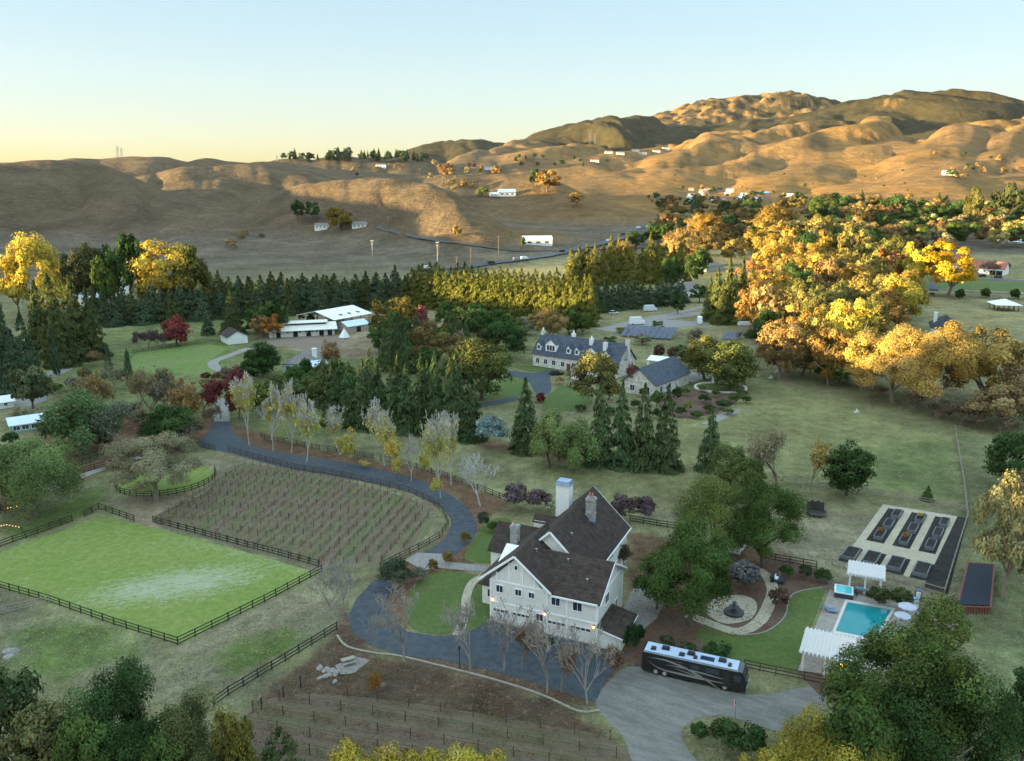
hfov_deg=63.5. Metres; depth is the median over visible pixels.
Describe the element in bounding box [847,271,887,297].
autumn tree
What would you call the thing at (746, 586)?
fallen leaves
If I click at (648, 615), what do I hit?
house patio
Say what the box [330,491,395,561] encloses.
vine row
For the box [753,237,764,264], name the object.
woodland tree
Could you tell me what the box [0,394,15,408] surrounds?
garden shed
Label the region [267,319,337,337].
stable barn
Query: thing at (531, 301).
conifer
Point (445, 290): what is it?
conifer
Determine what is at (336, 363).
round tree
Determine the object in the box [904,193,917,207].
woodland tree
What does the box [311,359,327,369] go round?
garden annex
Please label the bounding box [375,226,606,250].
valley road
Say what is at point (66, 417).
pepper tree
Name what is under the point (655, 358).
pool pavilion
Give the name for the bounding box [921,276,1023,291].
lawn
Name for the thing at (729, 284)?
conifer
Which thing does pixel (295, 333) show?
door
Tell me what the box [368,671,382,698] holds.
sparse tree
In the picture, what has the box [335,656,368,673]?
bench slab
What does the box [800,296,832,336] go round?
autumn tree
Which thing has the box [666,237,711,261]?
woodland tree
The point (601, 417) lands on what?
conifer
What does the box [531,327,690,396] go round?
manor house
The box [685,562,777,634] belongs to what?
winding path
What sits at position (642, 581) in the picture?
oak tree
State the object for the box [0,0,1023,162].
sky
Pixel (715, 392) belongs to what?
shrub
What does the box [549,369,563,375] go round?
parked car
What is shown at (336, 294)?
conifer
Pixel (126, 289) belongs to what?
ranch office
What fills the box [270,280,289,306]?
conifer
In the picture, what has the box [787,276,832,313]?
autumn tree
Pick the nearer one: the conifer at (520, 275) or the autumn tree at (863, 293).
the autumn tree at (863, 293)
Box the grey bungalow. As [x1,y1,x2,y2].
[692,260,723,271]
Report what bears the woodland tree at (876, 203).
on the ground at (756, 143)
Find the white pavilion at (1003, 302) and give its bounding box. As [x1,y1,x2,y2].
[986,299,1022,311]
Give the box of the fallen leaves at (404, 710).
[251,637,619,760]
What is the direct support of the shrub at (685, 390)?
on the estate bed at (692, 397)
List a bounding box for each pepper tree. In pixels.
[0,434,86,519]
[0,441,12,509]
[33,387,124,454]
[528,406,569,466]
[550,417,601,469]
[710,440,749,484]
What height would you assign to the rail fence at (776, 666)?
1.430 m
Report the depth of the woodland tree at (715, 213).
1130.34 m
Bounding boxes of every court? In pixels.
[3,392,48,407]
[598,312,708,332]
[702,408,741,423]
[707,595,756,623]
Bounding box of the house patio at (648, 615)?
[624,576,664,628]
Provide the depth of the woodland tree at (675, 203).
1464.64 m
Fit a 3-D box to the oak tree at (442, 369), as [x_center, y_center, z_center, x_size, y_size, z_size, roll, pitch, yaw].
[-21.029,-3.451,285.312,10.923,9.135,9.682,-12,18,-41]
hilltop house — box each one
[314,223,329,230]
[352,221,367,228]
[376,164,385,168]
[489,192,498,196]
[498,189,515,196]
[941,170,954,175]
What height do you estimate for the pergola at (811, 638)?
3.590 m
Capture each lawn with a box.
[405,571,473,632]
[464,518,511,562]
[466,585,489,630]
[483,377,532,399]
[515,365,553,371]
[542,385,593,411]
[688,379,735,389]
[693,587,825,672]
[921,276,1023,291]
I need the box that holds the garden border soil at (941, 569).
[925,516,967,593]
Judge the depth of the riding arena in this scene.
400.28 m
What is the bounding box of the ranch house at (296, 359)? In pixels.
[281,348,322,372]
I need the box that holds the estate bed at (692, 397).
[658,389,739,417]
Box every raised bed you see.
[841,545,860,560]
[861,550,881,563]
[873,529,886,539]
[882,518,894,528]
[886,555,905,571]
[891,508,902,518]
[898,534,911,545]
[907,522,919,533]
[912,560,931,577]
[914,512,925,522]
[924,538,937,550]
[932,526,943,538]
[939,516,949,527]
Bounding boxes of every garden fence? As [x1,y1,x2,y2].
[831,559,944,593]
[944,510,968,589]
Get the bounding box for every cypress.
[49,326,60,374]
[103,342,113,375]
[110,276,119,307]
[123,347,133,384]
[136,274,146,304]
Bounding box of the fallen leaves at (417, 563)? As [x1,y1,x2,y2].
[199,420,601,712]
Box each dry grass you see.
[0,583,353,757]
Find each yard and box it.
[251,336,346,352]
[596,666,824,760]
[982,279,1023,280]
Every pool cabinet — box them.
[913,597,919,608]
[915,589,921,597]
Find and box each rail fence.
[0,515,72,545]
[0,581,177,644]
[73,454,97,466]
[74,461,106,471]
[83,503,134,520]
[114,465,215,496]
[152,516,318,565]
[177,564,321,644]
[197,440,214,449]
[213,621,336,705]
[228,446,448,566]
[260,432,271,442]
[277,436,319,449]
[327,446,372,457]
[380,455,513,503]
[630,515,677,527]
[744,659,826,683]
[764,554,817,567]
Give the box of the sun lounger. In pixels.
[824,605,836,613]
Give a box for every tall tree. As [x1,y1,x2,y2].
[0,231,64,320]
[0,253,28,311]
[52,252,85,296]
[58,241,113,301]
[89,255,115,302]
[92,243,125,298]
[113,231,145,297]
[126,238,201,306]
[172,243,213,299]
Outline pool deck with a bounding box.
[798,590,920,673]
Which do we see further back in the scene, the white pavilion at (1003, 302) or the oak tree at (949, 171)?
the oak tree at (949, 171)
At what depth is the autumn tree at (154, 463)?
176.66 m
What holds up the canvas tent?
on the ground at (756, 143)
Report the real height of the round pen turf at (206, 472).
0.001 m
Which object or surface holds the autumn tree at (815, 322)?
on the ground at (756, 143)
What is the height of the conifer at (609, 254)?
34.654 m
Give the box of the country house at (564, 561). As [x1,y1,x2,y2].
[477,477,637,650]
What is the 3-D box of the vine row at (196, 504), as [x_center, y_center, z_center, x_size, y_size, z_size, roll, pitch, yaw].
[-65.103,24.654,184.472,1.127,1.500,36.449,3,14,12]
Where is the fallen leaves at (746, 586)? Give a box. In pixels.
[623,561,822,661]
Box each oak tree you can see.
[0,665,55,760]
[0,695,80,760]
[9,364,54,408]
[49,702,126,760]
[53,653,177,760]
[135,403,204,445]
[139,721,195,760]
[154,683,248,760]
[209,705,260,760]
[242,306,266,326]
[261,301,290,326]
[290,199,304,219]
[304,201,319,219]
[325,206,353,229]
[327,737,375,760]
[366,323,387,353]
[368,298,399,329]
[368,740,416,760]
[381,311,403,335]
[390,295,416,321]
[401,319,423,345]
[407,746,448,760]
[413,346,439,370]
[426,326,453,359]
[434,301,459,325]
[438,358,464,377]
[440,336,516,399]
[444,741,483,760]
[449,307,470,330]
[451,225,462,237]
[463,308,498,333]
[466,302,484,321]
[474,319,526,357]
[475,186,489,196]
[475,747,506,760]
[482,309,504,323]
[498,324,528,343]
[502,313,520,324]
[517,316,535,332]
[527,313,538,325]
[528,168,539,185]
[535,169,560,191]
[560,308,577,334]
[565,349,621,405]
[567,192,584,205]
[573,314,593,334]
[603,335,616,341]
[616,240,632,252]
[628,230,647,246]
[632,551,684,608]
[634,334,651,343]
[646,514,737,624]
[650,390,663,406]
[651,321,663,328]
[656,287,675,305]
[659,256,683,283]
[669,294,684,313]
[670,472,753,556]
[675,344,687,358]
[682,335,725,378]
[683,253,707,280]
[684,211,724,238]
[687,328,702,339]
[689,284,707,302]
[692,248,712,275]
[723,480,814,567]
[724,456,767,489]
[748,202,795,226]
[765,702,863,760]
[787,340,819,375]
[817,357,858,385]
[817,616,984,760]
[820,687,910,760]
[846,727,905,760]
[878,194,917,213]
[879,637,1023,760]
[906,590,976,654]
[944,169,958,174]
[955,173,969,177]
[962,186,984,221]
[982,430,1023,483]
[991,181,1023,216]
[991,666,1023,760]
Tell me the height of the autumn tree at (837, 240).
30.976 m
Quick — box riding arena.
[298,305,371,321]
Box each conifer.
[0,303,11,370]
[0,329,35,398]
[0,362,5,389]
[10,312,45,382]
[26,280,48,355]
[35,273,66,361]
[41,299,82,369]
[59,275,100,362]
[76,287,113,361]
[82,285,103,325]
[91,296,112,326]
[100,297,126,327]
[112,287,131,323]
[121,290,144,325]
[130,296,157,325]
[143,281,160,318]
[151,288,173,322]
[157,274,174,301]
[158,287,187,323]
[173,281,190,315]
[181,289,196,320]
[188,280,215,321]
[201,306,215,335]
[202,267,213,298]
[204,286,219,317]
[209,289,224,319]
[211,270,226,300]
[216,289,243,320]
[218,290,247,333]
[223,276,235,297]
[232,275,246,314]
[239,276,256,315]
[251,280,267,317]
[255,275,266,299]
[258,726,304,760]
[261,283,275,306]
[263,271,277,297]
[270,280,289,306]
[274,271,289,299]
[280,278,303,316]
[286,276,296,292]
[290,278,308,310]
[294,273,311,297]
[298,278,316,313]
[306,274,330,314]
[309,277,315,288]
[318,274,330,294]
[319,359,347,427]
[320,275,333,307]
[328,281,346,308]
[329,273,340,292]
[335,359,348,416]
[336,280,358,306]
[339,277,349,291]
[339,364,361,428]
[348,357,372,432]
[349,274,367,306]
[356,271,374,308]
[361,358,390,434]
[363,274,387,310]
[363,347,381,412]
[371,272,380,294]
[377,328,387,367]
[379,272,391,300]
[380,311,401,372]
[382,369,401,432]
[385,265,403,302]
[391,317,403,356]
[392,350,410,411]
[393,363,420,436]
[397,275,417,307]
[399,319,417,374]
[404,268,418,304]
[409,352,436,437]
[410,264,427,307]
[411,310,423,357]
[415,268,433,308]
[417,263,429,283]
[419,360,434,399]
[420,351,444,431]
[422,269,441,309]
[423,261,433,293]
[428,262,439,301]
[430,265,446,310]
[437,267,447,287]
[437,270,454,309]
[440,358,463,438]
[442,310,452,333]
[444,271,458,305]
[445,267,456,287]
[448,350,464,418]
[449,310,459,334]
[450,270,467,312]
[451,262,463,286]
[457,267,472,312]
[457,372,488,444]
[459,261,468,293]
[461,320,472,344]
[464,274,479,311]
[468,265,475,296]
[471,268,487,304]
[473,267,483,288]
[479,272,495,314]
[480,268,488,296]
[484,268,501,313]
[490,272,506,314]
[493,265,507,301]
[496,270,515,313]
[501,268,511,296]
[503,270,520,316]
[505,269,521,297]
[505,377,544,456]
[511,278,526,318]
[513,268,527,295]
[517,276,533,319]
[523,272,532,306]
[525,277,540,320]
[528,268,541,296]
[532,274,546,315]
[535,272,547,304]
[540,272,556,310]
[543,270,555,300]
[545,275,560,322]
[550,267,560,307]
[552,279,567,323]
[559,274,567,291]
[559,277,575,313]
[560,248,580,286]
[565,269,574,298]
[566,275,582,316]
[571,275,583,296]
[573,280,591,319]
[575,245,585,280]
[579,243,592,279]
[579,274,588,300]
[579,274,599,327]
[581,379,618,470]
[584,241,607,286]
[584,279,601,319]
[594,282,607,313]
[595,244,614,285]
[598,280,616,312]
[603,234,618,282]
[604,380,634,471]
[607,284,622,311]
[611,234,625,284]
[614,232,634,284]
[615,280,631,310]
[620,278,637,309]
[623,382,659,473]
[624,244,645,284]
[628,278,645,308]
[635,283,652,306]
[636,247,648,282]
[639,232,660,284]
[641,285,661,307]
[647,238,668,283]
[650,386,684,475]
[651,283,667,306]
[658,244,671,282]
[660,277,671,305]
[669,246,683,277]
[669,280,680,304]
[674,230,692,281]
[675,278,690,303]
[692,406,719,474]
[701,276,715,319]
[702,266,722,322]
[709,279,732,325]
[717,257,738,323]
[722,271,745,325]
[736,255,750,320]
[745,258,756,316]
[918,486,934,502]
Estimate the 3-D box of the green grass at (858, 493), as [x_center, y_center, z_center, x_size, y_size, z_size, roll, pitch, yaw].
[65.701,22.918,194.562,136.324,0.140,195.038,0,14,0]
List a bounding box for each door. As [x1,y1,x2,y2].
[231,337,243,343]
[293,331,297,336]
[493,607,507,623]
[513,611,529,626]
[548,619,565,637]
[570,624,590,643]
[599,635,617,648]
[723,672,728,686]
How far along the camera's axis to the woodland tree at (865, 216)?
944.12 m
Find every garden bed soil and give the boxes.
[838,549,862,561]
[861,553,886,564]
[866,508,903,543]
[886,559,910,574]
[893,512,926,548]
[910,562,933,580]
[918,516,945,553]
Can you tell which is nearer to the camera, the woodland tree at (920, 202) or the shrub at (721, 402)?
the shrub at (721, 402)
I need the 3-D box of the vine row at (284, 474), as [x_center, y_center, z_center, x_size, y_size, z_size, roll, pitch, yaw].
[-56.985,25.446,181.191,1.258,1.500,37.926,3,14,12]
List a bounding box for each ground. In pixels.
[0,89,1023,760]
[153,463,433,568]
[237,694,631,760]
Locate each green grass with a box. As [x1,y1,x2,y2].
[0,586,353,706]
[504,384,1023,742]
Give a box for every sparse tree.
[9,406,39,416]
[33,374,60,399]
[69,374,88,393]
[83,369,116,403]
[85,399,136,442]
[98,360,123,389]
[113,400,144,425]
[124,366,175,411]
[125,372,151,406]
[126,407,146,423]
[131,331,145,350]
[141,328,155,349]
[145,365,184,409]
[148,329,162,347]
[157,333,171,347]
[164,377,188,406]
[167,377,204,418]
[192,388,214,414]
[199,375,223,418]
[201,405,222,425]
[320,339,340,361]
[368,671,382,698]
[450,331,468,353]
[514,616,545,669]
[556,643,583,692]
[601,643,628,677]
[618,541,632,570]
[626,361,635,377]
[743,428,790,488]
[809,431,832,490]
[980,259,1001,277]
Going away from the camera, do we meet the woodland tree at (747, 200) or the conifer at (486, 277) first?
the conifer at (486, 277)
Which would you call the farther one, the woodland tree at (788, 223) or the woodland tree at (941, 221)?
the woodland tree at (941, 221)
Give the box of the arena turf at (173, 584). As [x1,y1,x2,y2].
[0,517,316,642]
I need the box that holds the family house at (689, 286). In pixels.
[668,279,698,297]
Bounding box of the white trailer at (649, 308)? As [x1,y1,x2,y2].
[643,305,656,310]
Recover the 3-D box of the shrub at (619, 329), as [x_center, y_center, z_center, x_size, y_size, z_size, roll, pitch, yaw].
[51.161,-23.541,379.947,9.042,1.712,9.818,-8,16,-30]
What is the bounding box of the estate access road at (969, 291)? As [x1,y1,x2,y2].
[927,289,1023,294]
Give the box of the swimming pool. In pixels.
[832,599,895,638]
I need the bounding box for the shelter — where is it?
[956,562,994,613]
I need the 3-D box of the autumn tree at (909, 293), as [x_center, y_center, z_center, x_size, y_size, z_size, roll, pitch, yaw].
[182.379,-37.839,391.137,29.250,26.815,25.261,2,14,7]
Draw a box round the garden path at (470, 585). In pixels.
[452,575,484,634]
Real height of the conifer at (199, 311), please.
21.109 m
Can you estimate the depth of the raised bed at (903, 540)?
159.62 m
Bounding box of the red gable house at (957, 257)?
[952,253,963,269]
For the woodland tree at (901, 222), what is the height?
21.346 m
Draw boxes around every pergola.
[799,627,856,674]
[846,559,885,593]
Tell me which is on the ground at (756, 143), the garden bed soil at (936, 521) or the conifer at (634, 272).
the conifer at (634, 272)
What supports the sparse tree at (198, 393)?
on the ground at (756, 143)
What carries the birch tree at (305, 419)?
on the ground at (756, 143)
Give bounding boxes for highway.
[417,214,663,269]
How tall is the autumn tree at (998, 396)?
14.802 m
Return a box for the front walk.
[438,562,488,571]
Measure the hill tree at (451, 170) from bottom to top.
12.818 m
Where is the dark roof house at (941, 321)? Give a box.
[928,312,961,334]
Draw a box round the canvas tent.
[339,329,349,337]
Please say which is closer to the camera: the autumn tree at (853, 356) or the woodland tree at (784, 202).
the autumn tree at (853, 356)
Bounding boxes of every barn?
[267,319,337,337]
[337,318,368,332]
[523,235,552,245]
[973,260,1009,275]
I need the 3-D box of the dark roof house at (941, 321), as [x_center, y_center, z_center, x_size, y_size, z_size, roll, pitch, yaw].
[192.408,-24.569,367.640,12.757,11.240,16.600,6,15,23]
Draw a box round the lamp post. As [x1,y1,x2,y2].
[458,646,460,668]
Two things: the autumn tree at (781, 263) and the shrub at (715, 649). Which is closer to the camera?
the shrub at (715, 649)
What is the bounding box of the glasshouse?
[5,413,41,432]
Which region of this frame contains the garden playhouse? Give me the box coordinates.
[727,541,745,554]
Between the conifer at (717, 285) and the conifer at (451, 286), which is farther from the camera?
the conifer at (451, 286)
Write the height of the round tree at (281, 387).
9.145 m
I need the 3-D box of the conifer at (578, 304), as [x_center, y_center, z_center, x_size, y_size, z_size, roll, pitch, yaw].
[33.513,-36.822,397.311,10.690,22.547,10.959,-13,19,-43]
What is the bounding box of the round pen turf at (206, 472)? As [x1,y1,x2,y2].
[118,465,213,494]
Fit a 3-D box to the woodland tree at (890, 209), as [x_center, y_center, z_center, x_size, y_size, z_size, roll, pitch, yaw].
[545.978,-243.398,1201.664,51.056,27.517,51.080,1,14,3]
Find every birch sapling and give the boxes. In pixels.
[333,426,356,466]
[359,459,370,467]
[383,433,401,475]
[391,456,401,479]
[416,451,430,475]
[429,475,442,495]
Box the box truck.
[697,316,701,323]
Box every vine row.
[155,460,244,520]
[162,461,252,524]
[170,462,261,525]
[178,465,268,525]
[185,467,276,527]
[194,466,284,531]
[201,466,291,531]
[210,467,298,536]
[217,468,305,538]
[227,471,313,539]
[235,471,320,542]
[243,475,327,545]
[244,715,461,759]
[249,734,337,757]
[252,700,590,760]
[253,474,335,544]
[261,476,342,548]
[271,481,348,551]
[277,689,616,757]
[280,480,357,554]
[289,484,365,556]
[299,483,372,557]
[309,489,380,561]
[318,488,387,563]
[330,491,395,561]
[343,497,402,563]
[345,686,610,736]
[355,499,409,562]
[368,502,417,561]
[380,505,422,560]
[403,511,428,545]
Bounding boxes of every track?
[47,456,142,489]
[617,305,702,324]
[747,329,794,386]
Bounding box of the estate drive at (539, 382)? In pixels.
[508,370,550,395]
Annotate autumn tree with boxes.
[98,431,205,499]
[248,315,268,337]
[260,312,284,338]
[406,319,464,368]
[530,307,569,333]
[734,259,778,285]
[734,279,781,321]
[742,218,781,255]
[743,305,787,359]
[747,284,781,329]
[751,233,795,268]
[751,268,794,298]
[754,319,810,379]
[760,316,815,372]
[767,256,801,280]
[773,259,821,298]
[776,286,801,316]
[777,220,801,243]
[777,234,811,267]
[777,286,814,323]
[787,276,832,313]
[791,240,825,274]
[794,316,837,377]
[797,307,829,343]
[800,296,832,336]
[802,213,844,231]
[806,328,858,385]
[808,228,836,259]
[808,256,838,303]
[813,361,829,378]
[818,278,855,315]
[823,249,863,287]
[824,297,879,370]
[828,302,851,326]
[832,230,851,261]
[832,311,879,341]
[835,262,875,297]
[837,222,873,257]
[838,335,894,389]
[842,328,883,380]
[844,300,897,337]
[845,283,884,301]
[847,238,888,261]
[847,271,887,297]
[847,293,890,327]
[850,323,941,402]
[852,250,893,284]
[869,286,911,324]
[873,234,925,274]
[878,246,906,278]
[880,273,931,325]
[890,268,928,298]
[890,331,929,393]
[894,242,933,280]
[894,320,1004,415]
[920,238,979,296]
[942,324,1023,401]
[960,382,1023,430]
[969,468,1023,597]
[996,467,1023,570]
[1002,364,1023,420]
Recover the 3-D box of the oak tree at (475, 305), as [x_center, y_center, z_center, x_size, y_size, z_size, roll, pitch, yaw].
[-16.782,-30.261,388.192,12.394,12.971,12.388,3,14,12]
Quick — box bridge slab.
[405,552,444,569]
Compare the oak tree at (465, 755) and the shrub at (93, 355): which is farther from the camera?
the shrub at (93, 355)
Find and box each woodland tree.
[643,223,663,240]
[651,208,683,223]
[652,221,676,238]
[656,213,681,227]
[660,199,679,209]
[660,203,674,211]
[661,227,695,245]
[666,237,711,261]
[667,194,677,200]
[667,212,686,222]
[670,206,683,213]
[670,220,680,239]
[680,212,692,217]
[681,209,693,214]
[683,198,692,205]
[686,225,728,250]
[689,197,698,211]
[691,193,707,201]
[692,229,723,246]
[694,207,712,213]
[698,202,709,208]
[706,208,724,217]
[711,196,721,203]
[717,200,731,209]
[717,218,741,236]
[718,209,743,220]
[718,228,736,242]
[720,238,746,258]
[721,212,752,220]
[722,213,738,224]
[724,203,735,210]
[729,202,742,212]
[733,221,763,238]
[735,207,750,216]
[737,236,750,251]
[742,199,760,208]
[742,201,757,208]
[746,207,761,216]
[746,207,762,215]
[750,225,771,232]
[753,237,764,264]
[773,220,803,231]
[776,221,802,236]
[778,198,788,206]
[781,230,830,251]
[787,194,807,207]
[789,192,804,201]
[795,208,813,220]
[795,215,807,227]
[805,196,824,208]
[805,199,830,215]
[807,230,820,242]
[811,222,832,237]
[815,207,831,215]
[815,215,836,222]
[816,193,832,201]
[824,198,849,208]
[825,207,841,216]
[830,192,841,198]
[830,228,863,241]
[831,206,850,214]
[831,232,859,260]
[833,216,863,225]
[837,196,851,206]
[839,206,874,218]
[842,213,856,220]
[842,220,874,229]
[845,214,869,221]
[849,201,865,206]
[850,195,862,201]
[853,224,869,229]
[858,204,879,221]
[859,190,864,200]
[860,222,878,228]
[865,196,881,205]
[866,194,882,205]
[869,229,889,242]
[872,227,894,243]
[873,211,884,223]
[877,215,899,227]
[878,203,903,215]
[879,223,910,236]
[889,211,908,220]
[893,220,913,227]
[900,207,922,223]
[901,222,916,232]
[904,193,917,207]
[904,236,919,249]
[908,224,930,237]
[911,214,931,224]
[914,234,936,249]
[916,197,928,206]
[916,227,946,234]
[918,228,954,250]
[920,213,937,224]
[923,205,953,220]
[927,218,950,233]
[927,225,943,254]
[929,203,942,210]
[930,198,941,204]
[930,215,950,222]
[931,197,945,202]
[937,216,964,224]
[940,221,968,241]
[943,195,949,202]
[945,204,970,217]
[948,213,968,226]
[951,202,963,208]
[951,214,972,222]
[963,221,982,235]
[972,219,991,233]
[975,221,998,239]
[976,199,1008,217]
[977,206,1015,221]
[986,227,1012,243]
[988,214,1005,220]
[991,216,1007,229]
[999,222,1023,241]
[1000,215,1023,227]
[1003,214,1016,221]
[1006,222,1023,241]
[1008,205,1023,220]
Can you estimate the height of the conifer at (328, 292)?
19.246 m
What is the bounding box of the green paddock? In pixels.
[130,344,227,374]
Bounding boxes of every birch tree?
[228,370,259,444]
[254,405,285,439]
[261,380,281,450]
[268,378,302,452]
[293,393,320,461]
[323,404,344,454]
[360,396,388,456]
[369,409,397,465]
[402,431,420,480]
[418,409,453,498]
[433,408,459,484]
[455,451,499,505]
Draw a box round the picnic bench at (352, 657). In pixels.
[340,655,356,665]
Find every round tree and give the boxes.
[161,314,192,343]
[219,366,232,379]
[222,364,252,418]
[238,358,259,380]
[243,341,282,375]
[253,381,269,406]
[264,373,288,387]
[270,376,299,399]
[283,364,305,381]
[291,375,310,401]
[299,357,312,372]
[304,369,331,406]
[313,358,338,380]
[329,359,344,367]
[339,361,357,386]
[412,305,428,325]
[476,330,499,342]
[536,392,545,401]
[653,344,664,355]
[666,346,676,356]
[702,339,760,389]
[821,438,877,495]
[955,288,965,298]
[979,287,991,296]
[1009,288,1020,298]
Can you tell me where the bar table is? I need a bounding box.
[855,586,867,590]
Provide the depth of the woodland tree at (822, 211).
1220.99 m
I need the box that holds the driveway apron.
[213,398,229,420]
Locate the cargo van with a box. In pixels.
[629,316,644,324]
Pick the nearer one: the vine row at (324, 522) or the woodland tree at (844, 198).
the vine row at (324, 522)
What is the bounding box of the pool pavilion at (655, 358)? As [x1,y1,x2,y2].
[647,355,668,364]
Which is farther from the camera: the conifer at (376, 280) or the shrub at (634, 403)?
the conifer at (376, 280)
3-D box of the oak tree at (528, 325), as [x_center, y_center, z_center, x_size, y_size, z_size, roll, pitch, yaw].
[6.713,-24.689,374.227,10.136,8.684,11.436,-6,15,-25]
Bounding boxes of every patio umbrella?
[894,611,910,627]
[898,602,916,612]
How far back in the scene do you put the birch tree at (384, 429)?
198.44 m
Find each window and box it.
[13,426,20,431]
[21,424,29,429]
[495,584,503,593]
[514,588,521,596]
[528,591,534,599]
[535,613,543,621]
[551,597,560,606]
[572,602,582,612]
[604,590,609,606]
[705,667,718,674]
[733,675,740,681]
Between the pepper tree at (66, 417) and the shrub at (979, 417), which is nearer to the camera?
the pepper tree at (66, 417)
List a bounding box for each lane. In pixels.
[44,364,72,376]
[207,348,251,371]
[481,397,516,406]
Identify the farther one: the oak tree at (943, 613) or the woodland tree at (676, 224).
the woodland tree at (676, 224)
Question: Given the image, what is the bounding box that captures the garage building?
[219,327,248,344]
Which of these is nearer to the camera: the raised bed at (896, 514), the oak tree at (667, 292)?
the raised bed at (896, 514)
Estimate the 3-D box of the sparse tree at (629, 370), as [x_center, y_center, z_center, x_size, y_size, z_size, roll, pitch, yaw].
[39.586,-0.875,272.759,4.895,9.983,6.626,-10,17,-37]
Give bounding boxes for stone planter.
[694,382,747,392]
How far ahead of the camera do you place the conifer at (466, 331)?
351.54 m
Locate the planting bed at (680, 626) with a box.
[624,556,829,666]
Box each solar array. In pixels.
[620,324,676,339]
[721,331,742,339]
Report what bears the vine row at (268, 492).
on the vineyard ground at (422, 531)
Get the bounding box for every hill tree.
[228,240,238,247]
[287,151,296,156]
[297,152,304,158]
[335,151,340,160]
[343,147,352,152]
[357,152,364,158]
[375,151,380,160]
[394,150,401,156]
[400,152,408,157]
[437,164,447,170]
[439,169,448,174]
[447,168,453,173]
[463,166,470,172]
[491,165,502,173]
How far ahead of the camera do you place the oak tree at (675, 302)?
432.13 m
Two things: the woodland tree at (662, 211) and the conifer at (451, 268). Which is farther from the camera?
the woodland tree at (662, 211)
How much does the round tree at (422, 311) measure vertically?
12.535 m
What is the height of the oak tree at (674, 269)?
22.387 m
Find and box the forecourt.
[348,577,627,701]
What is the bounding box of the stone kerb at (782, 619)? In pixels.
[737,586,826,635]
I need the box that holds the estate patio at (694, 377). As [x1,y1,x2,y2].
[689,371,706,381]
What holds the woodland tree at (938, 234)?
on the ground at (756, 143)
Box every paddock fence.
[0,595,49,612]
[133,339,220,352]
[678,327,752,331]
[782,476,965,509]
[932,294,1023,300]
[954,426,967,512]
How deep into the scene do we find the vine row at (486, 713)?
107.74 m
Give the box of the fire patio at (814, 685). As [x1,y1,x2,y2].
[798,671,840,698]
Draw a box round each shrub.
[0,430,19,442]
[63,377,75,384]
[77,367,91,377]
[83,350,102,361]
[93,435,114,444]
[97,455,125,464]
[200,372,210,377]
[210,372,220,378]
[306,314,314,319]
[375,556,413,583]
[412,566,428,578]
[426,558,438,568]
[442,551,452,560]
[459,531,472,541]
[474,414,508,437]
[476,511,489,524]
[487,521,497,529]
[502,482,526,503]
[525,488,553,504]
[542,500,555,510]
[544,635,554,646]
[555,377,563,381]
[574,404,586,409]
[606,407,615,412]
[610,492,640,515]
[615,327,630,331]
[630,398,641,406]
[635,495,658,516]
[651,408,662,416]
[659,635,675,646]
[672,384,681,398]
[675,406,687,413]
[678,640,698,651]
[682,388,690,392]
[683,401,692,407]
[689,720,709,738]
[690,410,703,416]
[698,394,711,400]
[703,404,715,410]
[703,640,732,657]
[707,717,740,750]
[711,390,720,394]
[715,399,731,406]
[723,408,733,413]
[728,395,738,400]
[728,559,761,586]
[734,389,748,395]
[734,720,768,753]
[738,746,786,760]
[741,395,751,401]
[767,587,789,605]
[778,565,793,575]
[798,565,812,575]
[813,566,833,580]
[870,385,889,397]
[902,392,928,408]
[924,397,953,418]
[950,400,976,423]
[964,410,991,429]
[992,409,1023,432]
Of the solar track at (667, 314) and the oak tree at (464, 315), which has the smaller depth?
the oak tree at (464, 315)
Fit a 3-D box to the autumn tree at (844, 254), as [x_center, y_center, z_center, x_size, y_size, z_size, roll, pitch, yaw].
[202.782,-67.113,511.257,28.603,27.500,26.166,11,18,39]
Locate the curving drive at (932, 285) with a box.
[928,278,942,290]
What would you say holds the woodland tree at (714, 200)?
on the ground at (756, 143)
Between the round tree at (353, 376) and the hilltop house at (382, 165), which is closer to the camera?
the round tree at (353, 376)
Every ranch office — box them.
[78,292,115,305]
[119,282,129,292]
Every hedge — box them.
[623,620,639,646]
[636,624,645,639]
[866,586,890,604]
[888,586,913,602]
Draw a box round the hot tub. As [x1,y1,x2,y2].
[834,584,853,599]
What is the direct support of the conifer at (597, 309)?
on the ground at (756, 143)
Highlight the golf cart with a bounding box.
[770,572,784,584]
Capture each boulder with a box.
[1,647,11,654]
[2,652,14,658]
[11,647,19,653]
[316,664,322,670]
[322,666,329,672]
[327,667,335,672]
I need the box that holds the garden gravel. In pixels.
[843,504,956,580]
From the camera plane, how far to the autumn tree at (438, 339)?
301.07 m
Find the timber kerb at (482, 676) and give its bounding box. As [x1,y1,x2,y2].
[336,634,599,712]
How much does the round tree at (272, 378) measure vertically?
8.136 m
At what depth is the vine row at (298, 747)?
100.79 m
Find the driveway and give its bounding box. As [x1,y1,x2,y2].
[196,420,476,555]
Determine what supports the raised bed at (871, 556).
on the garden gravel
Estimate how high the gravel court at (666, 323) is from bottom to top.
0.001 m
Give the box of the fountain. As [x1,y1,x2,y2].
[724,601,743,617]
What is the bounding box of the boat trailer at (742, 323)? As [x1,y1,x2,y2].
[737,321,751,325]
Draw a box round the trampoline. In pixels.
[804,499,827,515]
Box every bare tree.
[179,419,199,436]
[304,564,354,618]
[322,552,356,608]
[362,614,386,647]
[373,583,419,661]
[439,596,475,671]
[481,597,533,670]
[522,606,579,692]
[554,617,616,704]
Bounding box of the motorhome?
[642,641,748,691]
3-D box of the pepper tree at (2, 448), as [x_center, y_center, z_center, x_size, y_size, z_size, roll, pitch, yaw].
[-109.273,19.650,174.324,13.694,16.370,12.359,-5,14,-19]

